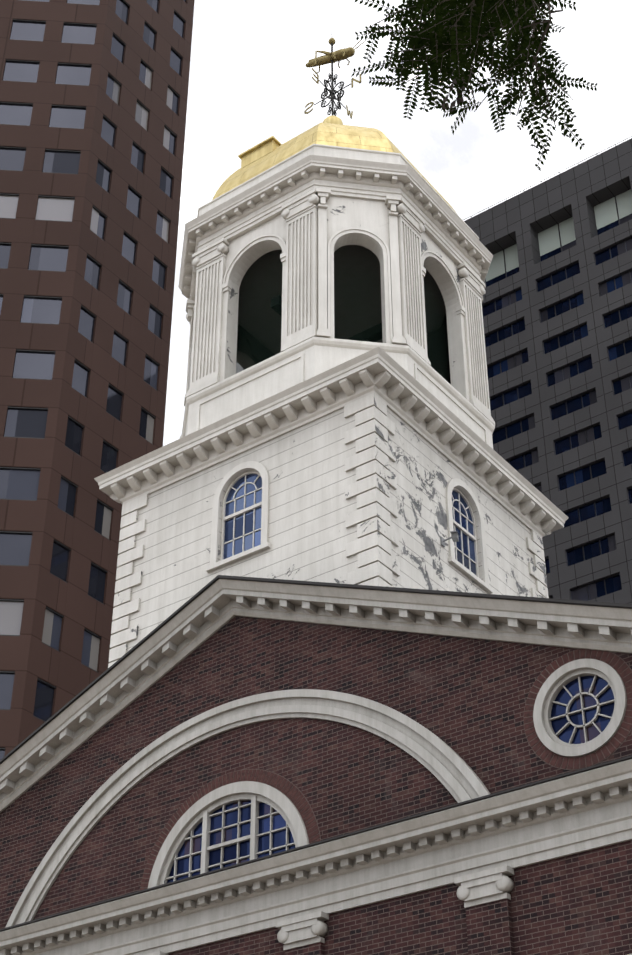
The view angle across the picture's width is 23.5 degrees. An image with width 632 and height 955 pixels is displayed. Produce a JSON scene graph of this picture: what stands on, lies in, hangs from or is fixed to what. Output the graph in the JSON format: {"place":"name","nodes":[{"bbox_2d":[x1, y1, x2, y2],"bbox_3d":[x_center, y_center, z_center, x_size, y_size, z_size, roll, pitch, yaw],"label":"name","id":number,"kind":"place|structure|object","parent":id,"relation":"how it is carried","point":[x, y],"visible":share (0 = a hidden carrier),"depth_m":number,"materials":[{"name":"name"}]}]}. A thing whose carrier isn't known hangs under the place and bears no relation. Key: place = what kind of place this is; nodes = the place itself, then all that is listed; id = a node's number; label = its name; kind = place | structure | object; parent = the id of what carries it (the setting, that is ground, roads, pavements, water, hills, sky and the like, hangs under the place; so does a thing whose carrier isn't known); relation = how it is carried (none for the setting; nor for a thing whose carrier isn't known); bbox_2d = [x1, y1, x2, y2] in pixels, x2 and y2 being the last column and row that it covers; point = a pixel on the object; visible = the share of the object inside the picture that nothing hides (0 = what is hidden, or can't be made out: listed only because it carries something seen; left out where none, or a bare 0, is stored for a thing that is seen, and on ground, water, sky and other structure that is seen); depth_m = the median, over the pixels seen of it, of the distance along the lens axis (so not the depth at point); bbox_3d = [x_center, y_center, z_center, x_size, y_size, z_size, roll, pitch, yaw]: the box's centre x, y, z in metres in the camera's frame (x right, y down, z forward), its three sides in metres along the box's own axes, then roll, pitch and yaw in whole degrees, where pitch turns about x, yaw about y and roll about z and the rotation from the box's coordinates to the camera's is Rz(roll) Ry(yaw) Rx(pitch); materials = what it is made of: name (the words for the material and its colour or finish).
{"place":"outdoors","nodes":[
{"label":"outdoors","id":0,"kind":"place"},
{"bbox_2d":[0,0,185,749],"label":"skyscraper windows","id":1,"kind":"structure","parent":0,"point":[94,316],"depth_m":86.48,"materials":[{"name":"grey glass"}]},
{"bbox_2d":[0,0,194,759],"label":"office tower","id":2,"kind":"structure","parent":0,"point":[28,657],"depth_m":85.65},
{"bbox_2d":[0,616,631,954],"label":"brick wall","id":3,"kind":"structure","parent":0,"point":[464,699],"depth_m":25.71,"materials":[{"name":"red brick"}]},
{"bbox_2d":[139,769,320,890],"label":"brick arch","id":4,"kind":"structure","parent":3,"relation":"attached to","point":[291,791],"depth_m":26.80,"materials":[{"name":"red brick"}]},
{"bbox_2d":[5,689,489,927],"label":"blind arch","id":5,"kind":"structure","parent":3,"relation":"attached to","point":[448,767],"depth_m":27.38,"materials":[{"name":"white stone"}]},
{"bbox_2d":[0,755,631,954],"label":"entablature","id":6,"kind":"structure","parent":3,"relation":"attached to","point":[573,812],"depth_m":24.14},
{"bbox_2d":[0,575,631,812],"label":"pediment cornice","id":7,"kind":"structure","parent":3,"relation":"attached to","point":[169,643],"depth_m":27.65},
{"bbox_2d":[285,898,513,954],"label":"brick pilasters","id":8,"kind":"object","parent":3,"relation":"attached to","point":[489,929],"visible":1,"depth_m":22.36,"materials":[{"name":"red brick"}]},
{"bbox_2d":[144,865,513,954],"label":"pilaster capitals","id":9,"kind":"object","parent":8,"relation":"on","point":[486,886],"visible":0.98,"depth_m":22.83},
{"bbox_2d":[524,649,631,769],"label":"brick window surround","id":10,"kind":"object","parent":3,"relation":"attached to","point":[620,667],"visible":0.85,"depth_m":23.20,"materials":[{"name":"red brick"}]},
{"bbox_2d":[225,196,464,396],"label":"belfry walls","id":11,"kind":"structure","parent":0,"point":[345,212],"depth_m":34.34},
{"bbox_2d":[163,0,631,445],"label":"sky","id":12,"kind":"structure","parent":0,"point":[250,80],"materials":[{"name":"white"}]},
{"bbox_2d":[351,0,597,170],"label":"honey locust tree","id":13,"kind":"object","parent":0,"point":[439,12],"depth_m":6.82,"materials":[{"name":"green plant"}]},
{"bbox_2d":[441,67,474,113],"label":"honey locust pods","id":14,"kind":"object","parent":13,"relation":"attached to","point":[458,100],"visible":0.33,"depth_m":7.30,"materials":[{"name":"black"}]},
{"bbox_2d":[464,138,631,603],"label":"office block","id":15,"kind":"structure","parent":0,"point":[577,193],"depth_m":127.41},
{"bbox_2d":[464,136,631,219],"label":"office block roof rail","id":16,"kind":"object","parent":15,"relation":"on","point":[550,176],"visible":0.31,"depth_m":139.64,"materials":[{"name":"grey metal"}]},
{"bbox_2d":[482,196,631,600],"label":"office block frames","id":17,"kind":"structure","parent":15,"relation":"in","point":[565,402],"depth_m":126.62,"materials":[{"name":"metal"}]},
{"bbox_2d":[482,214,631,600],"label":"office block glazing","id":18,"kind":"structure","parent":17,"relation":"in","point":[592,550],"depth_m":126.06,"materials":[{"name":"black glass"}]},
{"bbox_2d":[486,189,631,281],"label":"office block blinds","id":19,"kind":"object","parent":15,"relation":"attached to","point":[605,215],"visible":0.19,"depth_m":136.44,"materials":[{"name":"grey"}]},
{"label":"ground","id":20,"kind":"structure","parent":0,"visible":0},
{"bbox_3d":[7.696,18.429,33.104,24.400,10.966,30.050,-23,-41,29],"label":"hall","id":21,"kind":"object","parent":20,"relation":"on","visible":0},
{"bbox_2d":[148,781,308,887],"bbox_3d":[-1.517,6.217,26.472,3.600,1.800,0.190,-23,-41,29],"label":"lunette window frame","id":22,"kind":"object","parent":21,"relation":"attached to","point":[197,813],"visible":0.79,"depth_m":26.66,"materials":[{"name":"white wood"}]},
{"bbox_2d":[167,800,294,882],"bbox_3d":[-1.473,6.335,26.463,3.200,1.600,0.001,-23,-41,29],"label":"lunette window glass","id":23,"kind":"object","parent":22,"relation":"in","point":[279,837],"visible":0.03,"depth_m":26.51,"materials":[{"name":"blue glass"}]},
{"bbox_2d":[127,407,535,651],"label":"tower wall","id":24,"kind":"structure","parent":21,"relation":"on","point":[311,535],"depth_m":30.05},
{"bbox_2d":[108,393,548,714],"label":"corner quoins","id":25,"kind":"object","parent":24,"relation":"attached to","point":[377,534],"visible":0.54,"depth_m":29.06,"materials":[{"name":"white stone"}]},
{"bbox_2d":[94,347,568,537],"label":"tower cornice","id":26,"kind":"structure","parent":24,"relation":"attached to","point":[407,398],"depth_m":31.18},
{"bbox_2d":[181,337,494,448],"bbox_3d":[0.441,-0.236,34.129,6.340,1.670,6.340,-23,-41,29],"label":"belfry base","id":27,"kind":"object","parent":26,"relation":"on","point":[273,375],"visible":0.25,"depth_m":32.17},
{"bbox_2d":[180,188,494,437],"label":"pilasters","id":28,"kind":"object","parent":24,"relation":"on","point":[307,257],"visible":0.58,"depth_m":33.78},
{"bbox_2d":[178,155,492,299],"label":"entablature","id":29,"kind":"structure","parent":28,"relation":"on","point":[450,234],"depth_m":35.06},
{"bbox_2d":[197,144,478,239],"bbox_3d":[0.443,-5.377,37.683,6.340,0.710,6.340,-23,-41,29],"label":"belfry blocking course","id":30,"kind":"object","parent":29,"relation":"on","point":[355,153],"visible":0.25,"depth_m":35.14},
{"bbox_2d":[212,122,454,210],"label":"dome","id":31,"kind":"structure","parent":30,"relation":"on","point":[340,135],"depth_m":36.24,"materials":[{"name":"gold metal"}]},
{"bbox_2d":[238,136,281,168],"bbox_3d":[-1.047,-7.692,37.965,1.100,0.450,1.520,-23,-41,29],"label":"roof hatch","id":32,"kind":"object","parent":31,"relation":"on","point":[260,150],"visible":0.36,"depth_m":37.49,"materials":[{"name":"gold metal"}]},
{"bbox_2d":[304,38,360,118],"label":"compass direction letters","id":33,"kind":"object","parent":31,"relation":"on","point":[331,40],"visible":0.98,"depth_m":41.48,"materials":[{"name":"metal"}]},
{"bbox_2d":[323,115,342,124],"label":"finial base","id":34,"kind":"object","parent":31,"relation":"on","point":[332,119],"visible":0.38,"depth_m":40.21,"materials":[{"name":"gold metal"}]},
{"bbox_2d":[314,43,350,115],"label":"weathervane ironwork","id":35,"kind":"object","parent":34,"relation":"on","point":[332,94],"visible":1,"depth_m":41.14,"materials":[{"name":"black metal"}]},
{"bbox_2d":[306,35,368,73],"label":"grasshopper weathervane","id":36,"kind":"object","parent":35,"relation":"on","point":[339,55],"visible":0.96,"depth_m":41.90,"materials":[{"name":"gold metal"}]},
{"bbox_2d":[236,245,450,383],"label":"belfry openings","id":37,"kind":"object","parent":28,"relation":"in","point":[357,300],"visible":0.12,"depth_m":33.98,"materials":[{"name":"black"}]},
{"bbox_2d":[206,461,492,593],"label":"window frames","id":38,"kind":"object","parent":24,"relation":"attached to","point":[263,473],"depth_m":30.56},
{"bbox_2d":[224,474,475,574],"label":"window panes","id":39,"kind":"structure","parent":24,"relation":"in","point":[238,543],"depth_m":30.57,"materials":[{"name":"blue glass"}]},
{"bbox_2d":[440,531,458,546],"bbox_3d":[2.591,1.167,29.581,0.373,0.249,0.520,-7,-35,10],"label":"tower security camera","id":40,"kind":"object","parent":24,"relation":"attached to","point":[454,536],"visible":1,"depth_m":29.59,"materials":[{"name":"grey"}]},
{"bbox_2d":[533,659,626,756],"bbox_3d":[4.070,3.549,23.291,1.580,1.580,0.180,-23,-41,29],"label":"round window frame","id":41,"kind":"object","parent":21,"relation":"attached to","point":[557,681],"visible":0.98,"depth_m":23.34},
{"bbox_2d":[551,676,614,743],"bbox_3d":[4.121,3.587,23.347,1.200,1.200,0.001,-23,-41,29],"label":"round window glass","id":42,"kind":"object","parent":41,"relation":"in","point":[565,697],"depth_m":23.37,"materials":[{"name":"blue glass"}]}
]}

